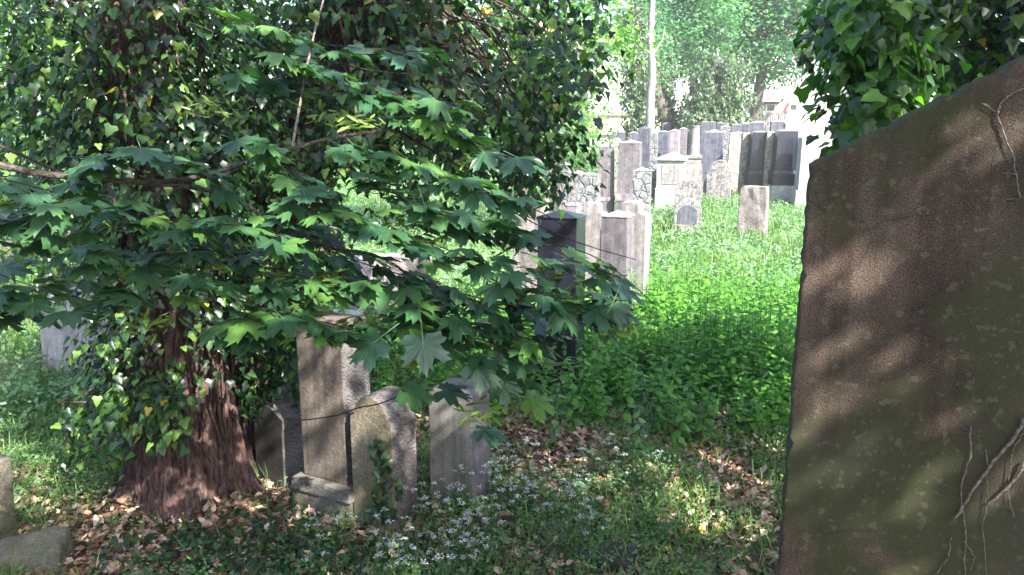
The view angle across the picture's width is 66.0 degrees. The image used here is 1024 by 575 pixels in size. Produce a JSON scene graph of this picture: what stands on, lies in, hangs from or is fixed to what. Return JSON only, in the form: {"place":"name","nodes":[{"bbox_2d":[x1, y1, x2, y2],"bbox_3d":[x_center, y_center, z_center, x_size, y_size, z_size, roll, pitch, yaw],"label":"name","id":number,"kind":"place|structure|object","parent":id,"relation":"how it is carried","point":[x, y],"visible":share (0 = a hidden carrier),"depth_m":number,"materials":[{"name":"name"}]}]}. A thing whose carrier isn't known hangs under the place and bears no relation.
{"place":"outdoors","nodes":[
{"label":"outdoors","id":0,"kind":"place"},
{"bbox_2d":[0,132,817,574],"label":"ground","id":1,"kind":"structure","parent":0,"point":[542,560],"depth_m":5.22,"materials":[{"name":"green plant"}]},
{"bbox_2d":[0,453,16,539],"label":"headstone","id":2,"kind":"object","parent":1,"relation":"on","point":[7,517],"visible":0.68,"depth_m":4.37,"materials":[{"name":"stone"}]},
{"bbox_2d":[0,526,74,574],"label":"stone block","id":3,"kind":"structure","parent":1,"relation":"on","point":[57,543],"depth_m":4.20,"materials":[{"name":"grey stone"}]},
{"bbox_2d":[0,158,76,330],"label":"shrub","id":4,"kind":"object","parent":1,"relation":"on","point":[25,279],"visible":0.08,"depth_m":9.38,"materials":[{"name":"green plant"}]},
{"bbox_2d":[35,266,117,375],"bbox_3d":[-4.097,0.364,7.678,0.762,1.135,0.560,4,13,20],"label":"monument","id":5,"kind":"object","parent":1,"relation":"on","point":[54,336],"visible":0.09,"depth_m":7.49,"materials":[{"name":"white stone"}]},
{"bbox_2d":[0,2,231,285],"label":"tree","id":6,"kind":"object","parent":1,"relation":"on","point":[22,136],"visible":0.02,"depth_m":11.09,"materials":[{"name":"green plant"}]},
{"bbox_2d":[103,0,265,526],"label":"tree","id":7,"kind":"object","parent":1,"relation":"on","point":[170,483],"visible":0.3,"depth_m":4.86,"materials":[{"name":"brown plant"}]},
{"bbox_2d":[0,0,306,488],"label":"ivy","id":8,"kind":"object","parent":7,"relation":"attached to","point":[126,412],"visible":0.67,"depth_m":4.39,"materials":[{"name":"green plant"}]},
{"bbox_2d":[66,496,474,574],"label":"ground ivy","id":9,"kind":"object","parent":1,"relation":"on","point":[229,538],"visible":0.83,"depth_m":4.40,"materials":[{"name":"green plant"}]},
{"bbox_2d":[253,397,303,489],"bbox_3d":[-1.555,1.087,5.407,0.302,0.666,0.280,10,15,33],"label":"headstone","id":10,"kind":"object","parent":1,"relation":"on","point":[278,443],"visible":0.53,"depth_m":5.27,"materials":[{"name":"stone"}]},
{"bbox_2d":[233,0,376,454],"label":"tree","id":11,"kind":"object","parent":1,"relation":"on","point":[338,38],"visible":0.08,"depth_m":5.12,"materials":[{"name":"brown plant"}]},
{"bbox_2d":[172,0,649,445],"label":"ivy","id":12,"kind":"object","parent":11,"relation":"attached to","point":[414,22],"visible":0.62,"depth_m":4.85,"materials":[{"name":"green plant"}]},
{"bbox_2d":[284,534,329,573],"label":"white flower plant","id":13,"kind":"object","parent":1,"relation":"on","point":[312,565],"visible":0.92,"depth_m":4.14,"materials":[{"name":"green plant"}]},
{"bbox_2d":[0,0,655,448],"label":"maple tree","id":14,"kind":"object","parent":1,"relation":"on","point":[426,326],"visible":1,"depth_m":2.43,"materials":[{"name":"green plant"}]},
{"bbox_2d":[290,311,369,522],"bbox_3d":[-1.101,0.854,4.966,0.484,1.364,0.396,6,14,27],"label":"headstone","id":15,"kind":"object","parent":1,"relation":"on","point":[332,382],"visible":0.58,"depth_m":4.83,"materials":[{"name":"grey stone"}]},
{"bbox_2d":[315,510,370,550],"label":"white flower plant","id":16,"kind":"object","parent":1,"relation":"on","point":[341,537],"visible":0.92,"depth_m":4.45,"materials":[{"name":"green plant"}]},
{"bbox_2d":[186,0,515,256],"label":"tree","id":17,"kind":"object","parent":1,"relation":"on","point":[339,180],"visible":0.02,"depth_m":12.80,"materials":[{"name":"green plant"}]},
{"bbox_2d":[350,253,390,325],"bbox_3d":[-1.643,0.099,9.180,0.316,1.030,0.380,6,13,24],"label":"monument","id":18,"kind":"object","parent":1,"relation":"on","point":[368,269],"visible":0.19,"depth_m":8.98,"materials":[{"name":"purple stone"}]},
{"bbox_2d":[356,530,390,574],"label":"white flower plant","id":19,"kind":"object","parent":1,"relation":"on","point":[377,565],"visible":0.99,"depth_m":4.05,"materials":[{"name":"green plant"}]},
{"bbox_2d":[350,386,417,534],"bbox_3d":[-0.772,1.078,4.778,0.318,0.944,0.230,7,14,29],"label":"headstone","id":20,"kind":"object","parent":1,"relation":"on","point":[391,424],"visible":0.75,"depth_m":4.68,"materials":[{"name":"stone"}]},
{"bbox_2d":[365,439,407,527],"bbox_3d":[-0.748,1.154,4.651,0.248,0.596,0.174,0,12,0],"label":"ivy","id":21,"kind":"object","parent":20,"relation":"attached to","point":[376,455],"visible":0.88,"depth_m":4.61,"materials":[{"name":"green plant"}]},
{"bbox_2d":[362,506,412,571],"bbox_3d":[-0.663,1.389,4.227,0.285,0.360,0.299,-3,12,-13],"label":"white flower plant","id":22,"kind":"object","parent":1,"relation":"on","point":[386,553],"visible":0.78,"depth_m":4.25,"materials":[{"name":"green plant"}]},
{"bbox_2d":[0,336,791,574],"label":"weeds","id":23,"kind":"object","parent":1,"relation":"on","point":[663,527],"visible":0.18,"depth_m":4.87,"materials":[{"name":"green plant"}]},
{"bbox_2d":[12,371,787,574],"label":"dead leaves","id":24,"kind":"object","parent":1,"relation":"on","point":[738,463],"visible":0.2,"depth_m":4.88,"materials":[{"name":"brown plant"}]},
{"bbox_2d":[0,170,805,462],"bbox_3d":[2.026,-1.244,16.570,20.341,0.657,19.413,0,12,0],"label":"meadow grass","id":25,"kind":"structure","parent":1,"relation":"on","point":[658,227],"depth_m":13.76,"materials":[{"name":"green plant"}]},
{"bbox_2d":[389,526,422,574],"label":"white flower plant","id":26,"kind":"object","parent":1,"relation":"on","point":[415,563],"visible":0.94,"depth_m":4.07,"materials":[{"name":"green plant"}]},
{"bbox_2d":[387,253,433,306],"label":"headstone","id":27,"kind":"object","parent":1,"relation":"on","point":[406,264],"visible":0.12,"depth_m":9.54,"materials":[{"name":"stone"}]},
{"bbox_2d":[409,531,441,571],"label":"white flower plant","id":28,"kind":"object","parent":1,"relation":"on","point":[430,548],"visible":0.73,"depth_m":4.29,"materials":[{"name":"green plant"}]},
{"bbox_2d":[402,481,450,529],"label":"white flower plant","id":29,"kind":"object","parent":1,"relation":"on","point":[427,511],"visible":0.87,"depth_m":4.75,"materials":[{"name":"green plant"}]},
{"bbox_2d":[416,494,457,543],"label":"white flower plant","id":30,"kind":"object","parent":1,"relation":"on","point":[437,522],"visible":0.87,"depth_m":4.52,"materials":[{"name":"green plant"}]},
{"bbox_2d":[425,498,477,533],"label":"white flower plant","id":31,"kind":"object","parent":1,"relation":"on","point":[448,523],"visible":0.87,"depth_m":4.64,"materials":[{"name":"green plant"}]},
{"bbox_2d":[433,540,476,574],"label":"white flower plant","id":32,"kind":"object","parent":1,"relation":"on","point":[454,556],"visible":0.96,"depth_m":4.07,"materials":[{"name":"green plant"}]},
{"bbox_2d":[429,377,490,512],"bbox_3d":[-0.324,1.047,4.933,0.311,0.940,0.240,6,13,25],"label":"headstone","id":33,"kind":"object","parent":1,"relation":"on","point":[453,446],"visible":0.56,"depth_m":4.82,"materials":[{"name":"grey stone"}]},
{"bbox_2d":[452,531,488,574],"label":"white flower plant","id":34,"kind":"object","parent":1,"relation":"on","point":[476,560],"visible":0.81,"depth_m":4.12,"materials":[{"name":"green plant"}]},
{"bbox_2d":[457,539,495,574],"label":"white flower plant","id":35,"kind":"object","parent":1,"relation":"on","point":[479,563],"visible":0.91,"depth_m":4.15,"materials":[{"name":"green plant"}]},
{"bbox_2d":[470,504,515,568],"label":"white flower plant","id":36,"kind":"object","parent":1,"relation":"on","point":[489,535],"visible":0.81,"depth_m":4.29,"materials":[{"name":"green plant"}]},
{"bbox_2d":[463,488,523,565],"bbox_3d":[-0.104,1.297,4.286,0.243,0.468,0.308,9,15,37],"label":"white flower plant","id":37,"kind":"object","parent":1,"relation":"on","point":[504,538],"visible":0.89,"depth_m":4.27,"materials":[{"name":"green plant"}]},
{"bbox_2d":[471,464,520,544],"bbox_3d":[-0.096,1.229,4.539,0.241,0.465,0.306,-3,12,-13],"label":"white flower plant","id":38,"kind":"object","parent":1,"relation":"on","point":[486,512],"visible":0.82,"depth_m":4.54,"materials":[{"name":"green plant"}]},
{"bbox_2d":[482,443,532,510],"bbox_3d":[-0.030,1.178,4.826,0.283,0.430,0.223,3,12,15],"label":"white flower plant","id":39,"kind":"object","parent":1,"relation":"on","point":[508,504],"visible":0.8,"depth_m":4.84,"materials":[{"name":"green plant"}]},
{"bbox_2d":[503,436,554,502],"bbox_3d":[0.117,1.140,4.964,0.308,0.468,0.243,5,13,22],"label":"white flower plant","id":40,"kind":"object","parent":1,"relation":"on","point":[531,471],"visible":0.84,"depth_m":4.95,"materials":[{"name":"green plant"}]},
{"bbox_2d":[508,480,549,528],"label":"white flower plant","id":41,"kind":"object","parent":1,"relation":"on","point":[529,508],"visible":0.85,"depth_m":4.66,"materials":[{"name":"green plant"}]},
{"bbox_2d":[513,199,549,308],"bbox_3d":[0.235,-0.295,9.782,0.417,1.604,0.372,5,13,21],"label":"headstone","id":42,"kind":"object","parent":1,"relation":"on","point":[521,258],"visible":0.07,"depth_m":9.62,"materials":[{"name":"stone"}]},
{"bbox_2d":[265,245,801,450],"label":"nettles","id":43,"kind":"object","parent":1,"relation":"on","point":[730,325],"visible":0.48,"depth_m":6.97,"materials":[{"name":"green plant"}]},
{"bbox_2d":[525,369,551,429],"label":"leafy plant","id":44,"kind":"object","parent":1,"relation":"on","point":[544,385],"visible":0.48,"depth_m":6.11,"materials":[{"name":"green plant"}]},
{"bbox_2d":[537,378,567,446],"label":"leafy plant","id":45,"kind":"object","parent":1,"relation":"on","point":[554,427],"visible":0.92,"depth_m":5.75,"materials":[{"name":"green plant"}]},
{"bbox_2d":[545,169,563,212],"bbox_3d":[0.915,-1.838,17.133,0.349,1.512,0.316,4,13,20],"label":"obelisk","id":46,"kind":"object","parent":1,"relation":"on","point":[560,207],"visible":0.18,"depth_m":16.98,"materials":[{"name":"grey stone"}]},
{"bbox_2d":[488,86,630,197],"bbox_3d":[1.017,-3.637,21.041,4.135,3.766,4.058,6,13,26],"label":"shrub","id":47,"kind":"object","parent":1,"relation":"on","point":[580,153],"visible":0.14,"depth_m":20.95,"materials":[{"name":"green plant"}]},
{"bbox_2d":[535,210,585,395],"bbox_3d":[0.435,0.214,7.018,0.449,1.817,0.360,5,13,21],"label":"headstone","id":48,"kind":"object","parent":1,"relation":"on","point":[574,222],"visible":0.25,"depth_m":6.82,"materials":[{"name":"grey stone"}]},
{"bbox_2d":[445,0,680,197],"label":"tree","id":49,"kind":"object","parent":1,"relation":"on","point":[590,9],"visible":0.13,"depth_m":14.63,"materials":[{"name":"green plant"}]},
{"bbox_2d":[551,321,574,422],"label":"leafy plant","id":50,"kind":"object","parent":1,"relation":"on","point":[563,407],"visible":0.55,"depth_m":6.20,"materials":[{"name":"green plant"}]},
{"bbox_2d":[536,517,590,545],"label":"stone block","id":51,"kind":"structure","parent":1,"relation":"on","point":[550,535],"depth_m":4.51,"materials":[{"name":"grey stone"}]},
{"bbox_2d":[561,358,584,432],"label":"leafy plant","id":52,"kind":"object","parent":1,"relation":"on","point":[576,421],"visible":0.97,"depth_m":6.03,"materials":[{"name":"green plant"}]},
{"bbox_2d":[564,201,581,212],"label":"obelisk","id":53,"kind":"object","parent":1,"relation":"on","point":[572,206],"visible":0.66,"depth_m":11.82,"materials":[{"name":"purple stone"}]},
{"bbox_2d":[569,170,584,202],"bbox_3d":[1.512,-1.991,18.123,0.316,1.399,0.316,4,13,20],"label":"obelisk","id":54,"kind":"object","parent":1,"relation":"on","point":[574,194],"visible":0.3,"depth_m":17.94,"materials":[{"name":"stone"}]},
{"bbox_2d":[558,478,598,530],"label":"white flower plant","id":55,"kind":"object","parent":1,"relation":"on","point":[579,517],"visible":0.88,"depth_m":4.50,"materials":[{"name":"green plant"}]},
{"bbox_2d":[577,172,600,210],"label":"stone pillar","id":56,"kind":"structure","parent":1,"relation":"on","point":[587,192],"depth_m":14.45,"materials":[{"name":"white stone"}]},
{"bbox_2d":[579,201,607,292],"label":"headstone","id":57,"kind":"object","parent":1,"relation":"on","point":[593,211],"visible":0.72,"depth_m":10.26,"materials":[{"name":"stone"}]},
{"bbox_2d":[577,505,610,541],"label":"white flower plant","id":58,"kind":"object","parent":1,"relation":"on","point":[592,519],"visible":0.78,"depth_m":4.42,"materials":[{"name":"green plant"}]},
{"bbox_2d":[586,334,607,424],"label":"leafy plant","id":59,"kind":"object","parent":1,"relation":"on","point":[591,386],"visible":0.67,"depth_m":6.35,"materials":[{"name":"green plant"}]},
{"bbox_2d":[574,539,636,574],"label":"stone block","id":60,"kind":"structure","parent":1,"relation":"on","point":[617,561],"depth_m":4.27,"materials":[{"name":"grey stone"}]},
{"bbox_2d":[598,142,614,212],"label":"headstone","id":61,"kind":"object","parent":1,"relation":"on","point":[607,195],"visible":0.66,"depth_m":19.14,"materials":[{"name":"grey stone"}]},
{"bbox_2d":[599,210,634,314],"bbox_3d":[1.235,-0.167,9.306,0.334,1.498,0.326,5,13,23],"label":"headstone","id":62,"kind":"object","parent":1,"relation":"on","point":[617,231],"visible":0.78,"depth_m":9.10,"materials":[{"name":"grey stone"}]},
{"bbox_2d":[612,138,621,193],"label":"headstone","id":63,"kind":"object","parent":1,"relation":"on","point":[617,141],"visible":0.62,"depth_m":22.73,"materials":[{"name":"stone"}]},
{"bbox_2d":[593,446,643,506],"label":"white flower plant","id":64,"kind":"object","parent":1,"relation":"on","point":[610,483],"visible":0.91,"depth_m":4.92,"materials":[{"name":"green plant"}]},
{"bbox_2d":[612,361,640,435],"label":"leafy plant","id":65,"kind":"object","parent":1,"relation":"on","point":[627,418],"visible":0.96,"depth_m":6.03,"materials":[{"name":"green plant"}]},
{"bbox_2d":[615,139,641,210],"bbox_3d":[2.842,-2.535,19.081,0.593,2.065,0.500,4,13,17],"label":"obelisk","id":66,"kind":"object","parent":1,"relation":"on","point":[630,157],"visible":0.63,"depth_m":18.83,"materials":[{"name":"grey stone"}]},
{"bbox_2d":[621,200,650,307],"bbox_3d":[1.532,-0.359,10.178,0.425,1.510,0.280,5,13,21],"label":"headstone","id":67,"kind":"object","parent":1,"relation":"on","point":[642,220],"visible":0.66,"depth_m":9.97,"materials":[{"name":"stone"}]},
{"bbox_2d":[625,405,649,460],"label":"leafy plant","id":68,"kind":"object","parent":1,"relation":"on","point":[641,432],"visible":0.77,"depth_m":5.54,"materials":[{"name":"green plant"}]},
{"bbox_2d":[591,0,685,97],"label":"tree","id":69,"kind":"object","parent":1,"relation":"on","point":[666,44],"visible":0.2,"depth_m":34.19,"materials":[{"name":"green plant"}]},
{"bbox_2d":[615,0,665,139],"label":"tree","id":70,"kind":"object","parent":1,"relation":"on","point":[636,97],"visible":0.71,"depth_m":29.70,"materials":[{"name":"green plant"}]},
{"bbox_2d":[632,167,652,240],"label":"stone pillar","id":71,"kind":"structure","parent":1,"relation":"on","point":[641,183],"depth_m":15.53,"materials":[{"name":"white stone"}]},
{"bbox_2d":[637,126,650,168],"bbox_3d":[3.998,-3.713,23.943,0.501,2.348,0.560,3,12,16],"label":"obelisk","id":72,"kind":"object","parent":1,"relation":"on","point":[644,135],"visible":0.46,"depth_m":23.60,"materials":[{"name":"grey stone"}]},
{"bbox_2d":[637,374,659,432],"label":"leafy plant","id":73,"kind":"object","parent":1,"relation":"on","point":[648,406],"visible":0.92,"depth_m":6.12,"materials":[{"name":"green plant"}]},
{"bbox_2d":[626,449,680,518],"bbox_3d":[0.863,1.186,4.807,0.302,0.458,0.238,-4,13,-20],"label":"white flower plant","id":74,"kind":"object","parent":1,"relation":"on","point":[644,503],"visible":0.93,"depth_m":4.79,"materials":[{"name":"green plant"}]},
{"bbox_2d":[649,131,658,203],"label":"stone pillar","id":75,"kind":"structure","parent":1,"relation":"on","point":[653,150],"depth_m":22.24,"materials":[{"name":"stone"}]},
{"bbox_2d":[645,0,664,132],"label":"tree","id":76,"kind":"object","parent":1,"relation":"on","point":[650,111],"visible":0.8,"depth_m":25.04,"materials":[{"name":"grey plant"}]},
{"bbox_2d":[658,130,668,156],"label":"obelisk","id":77,"kind":"object","parent":1,"relation":"on","point":[663,140],"visible":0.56,"depth_m":28.54,"materials":[{"name":"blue stone"}]},
{"bbox_2d":[655,47,674,129],"bbox_3d":[6.997,-8.845,35.947,1.344,4.074,0.637,0,12,0],"label":"tree","id":78,"kind":"object","parent":1,"relation":"on","point":[666,112],"visible":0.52,"depth_m":35.87,"materials":[{"name":"grey plant"}]},
{"bbox_2d":[654,32,683,130],"bbox_3d":[7.185,-9.217,36.909,2.346,5.449,1.693,0,12,0],"label":"tree","id":79,"kind":"object","parent":1,"relation":"on","point":[669,101],"visible":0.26,"depth_m":36.51,"materials":[{"name":"green plant"}]},
{"bbox_2d":[654,152,687,210],"bbox_3d":[4.359,-2.867,21.615,0.822,1.661,0.620,4,13,17],"label":"monument","id":80,"kind":"object","parent":1,"relation":"on","point":[671,170],"visible":0.74,"depth_m":21.36,"materials":[{"name":"white stone"}]},
{"bbox_2d":[668,129,679,153],"bbox_3d":[5.716,-4.485,27.874,0.352,2.223,0.452,4,13,20],"label":"obelisk","id":81,"kind":"object","parent":1,"relation":"on","point":[674,140],"visible":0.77,"depth_m":27.55,"materials":[{"name":"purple stone"}]},
{"bbox_2d":[669,383,694,445],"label":"leafy plant","id":82,"kind":"object","parent":1,"relation":"on","point":[679,419],"visible":0.92,"depth_m":5.82,"materials":[{"name":"green plant"}]},
{"bbox_2d":[679,127,687,155],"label":"obelisk","id":83,"kind":"object","parent":1,"relation":"on","point":[683,141],"visible":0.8,"depth_m":29.51,"materials":[{"name":"grey stone"}]},
{"bbox_2d":[672,198,701,236],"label":"headstone","id":84,"kind":"object","parent":1,"relation":"on","point":[687,211],"visible":0.73,"depth_m":16.73,"materials":[{"name":"stone"}]},
{"bbox_2d":[674,179,700,207],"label":"headstone","id":85,"kind":"object","parent":1,"relation":"on","point":[687,188],"visible":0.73,"depth_m":18.23,"materials":[{"name":"stone"}]},
{"bbox_2d":[685,125,703,199],"bbox_3d":[5.271,-3.508,22.937,0.621,2.364,0.621,3,12,14],"label":"monument","id":86,"kind":"object","parent":1,"relation":"on","point":[693,167],"visible":0.62,"depth_m":22.69,"materials":[{"name":"beige stone"}]},
{"bbox_2d":[658,88,731,153],"bbox_3d":[8.211,-7.133,34.720,2.819,3.359,2.700,-6,13,-24],"label":"tree","id":87,"kind":"object","parent":1,"relation":"on","point":[692,113],"visible":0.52,"depth_m":34.17,"materials":[{"name":"green plant"}]},
{"bbox_2d":[624,0,767,154],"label":"tree","id":88,"kind":"object","parent":1,"relation":"on","point":[698,13],"visible":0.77,"depth_m":38.26,"materials":[{"name":"green plant"}]},
{"bbox_2d":[699,121,708,163],"bbox_3d":[7.482,-5.240,30.784,0.303,2.490,0.452,4,13,17],"label":"obelisk","id":89,"kind":"object","parent":1,"relation":"on","point":[704,126],"visible":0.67,"depth_m":30.46,"materials":[{"name":"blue stone"}]},
{"bbox_2d":[694,384,716,443],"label":"leafy plant","id":90,"kind":"object","parent":1,"relation":"on","point":[702,415],"visible":0.92,"depth_m":5.97,"materials":[{"name":"green plant"}]},
{"bbox_2d":[580,29,834,148],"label":"house","id":91,"kind":"structure","parent":1,"relation":"on","point":[772,103],"depth_m":66.13,"materials":[{"name":"white brick"}]},
{"bbox_2d":[702,129,723,194],"bbox_3d":[6.246,-3.784,24.542,0.693,2.238,0.560,3,12,16],"label":"gravestone","id":92,"kind":"object","parent":1,"relation":"on","point":[713,147],"visible":0.51,"depth_m":24.24,"materials":[{"name":"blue stone"}]},
{"bbox_2d":[706,160,731,204],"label":"headstone","id":93,"kind":"object","parent":1,"relation":"on","point":[719,175],"visible":0.87,"depth_m":22.45,"materials":[{"name":"stone"}]},
{"bbox_2d":[677,24,765,142],"bbox_3d":[9.243,-8.358,35.007,3.712,6.363,4.166,9,15,37],"label":"tree","id":94,"kind":"object","parent":1,"relation":"on","point":[729,94],"visible":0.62,"depth_m":34.27,"materials":[{"name":"green plant"}]},
{"bbox_2d":[720,125,730,161],"bbox_3d":[7.350,-4.444,27.378,0.357,2.349,0.452,3,12,14],"label":"obelisk","id":95,"kind":"object","parent":1,"relation":"on","point":[725,129],"visible":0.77,"depth_m":27.03,"materials":[{"name":"stone"}]},
{"bbox_2d":[727,132,743,194],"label":"stone pillar","id":96,"kind":"structure","parent":1,"relation":"on","point":[734,146],"depth_m":24.91,"materials":[{"name":"beige stone"}]},
{"bbox_2d":[658,0,840,121],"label":"tree","id":97,"kind":"object","parent":1,"relation":"on","point":[769,43],"visible":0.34,"depth_m":41.13,"materials":[{"name":"green plant"}]},
{"bbox_2d":[737,131,765,199],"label":"headstone","id":98,"kind":"object","parent":1,"relation":"on","point":[752,154],"visible":0.59,"depth_m":22.98,"materials":[{"name":"white stone"}]},
{"bbox_2d":[737,185,768,241],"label":"headstone","id":99,"kind":"object","parent":1,"relation":"on","point":[754,206],"visible":0.7,"depth_m":15.61,"materials":[{"name":"stone"}]},
{"bbox_2d":[738,110,804,137],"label":"fence","id":100,"kind":"object","parent":1,"relation":"on","point":[778,116],"visible":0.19,"depth_m":48.87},
{"bbox_2d":[762,129,797,206],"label":"headstone","id":101,"kind":"object","parent":1,"relation":"on","point":[780,160],"visible":0.76,"depth_m":22.18,"materials":[{"name":"white stone"}]},
{"bbox_2d":[790,134,813,207],"bbox_3d":[7.981,-3.107,21.573,0.470,2.149,0.660,2,12,8],"label":"obelisk","id":102,"kind":"object","parent":1,"relation":"on","point":[804,160],"visible":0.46,"depth_m":21.36,"materials":[{"name":"white stone"}]},
{"bbox_2d":[786,110,837,157],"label":"garden wall","id":103,"kind":"structure","parent":1,"relation":"on","point":[820,124],"depth_m":50.88,"materials":[{"name":"white paint"}]},
{"bbox_2d":[776,55,1023,574],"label":"headstone","id":104,"kind":"object","parent":1,"relation":"on","point":[905,446],"visible":1,"depth_m":2.19,"materials":[{"name":"brown stone"}]},
{"bbox_2d":[0,0,996,131],"label":"sky","id":105,"kind":"structure","parent":0,"point":[608,8],"materials":[{"name":"white"}]},
{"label":"tree","id":106,"kind":"object","parent":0,"visible":0},
{"bbox_2d":[792,0,1023,157],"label":"ivy","id":107,"kind":"object","parent":106,"relation":"attached to","point":[884,62],"visible":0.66,"depth_m":3.03,"materials":[{"name":"green plant"}]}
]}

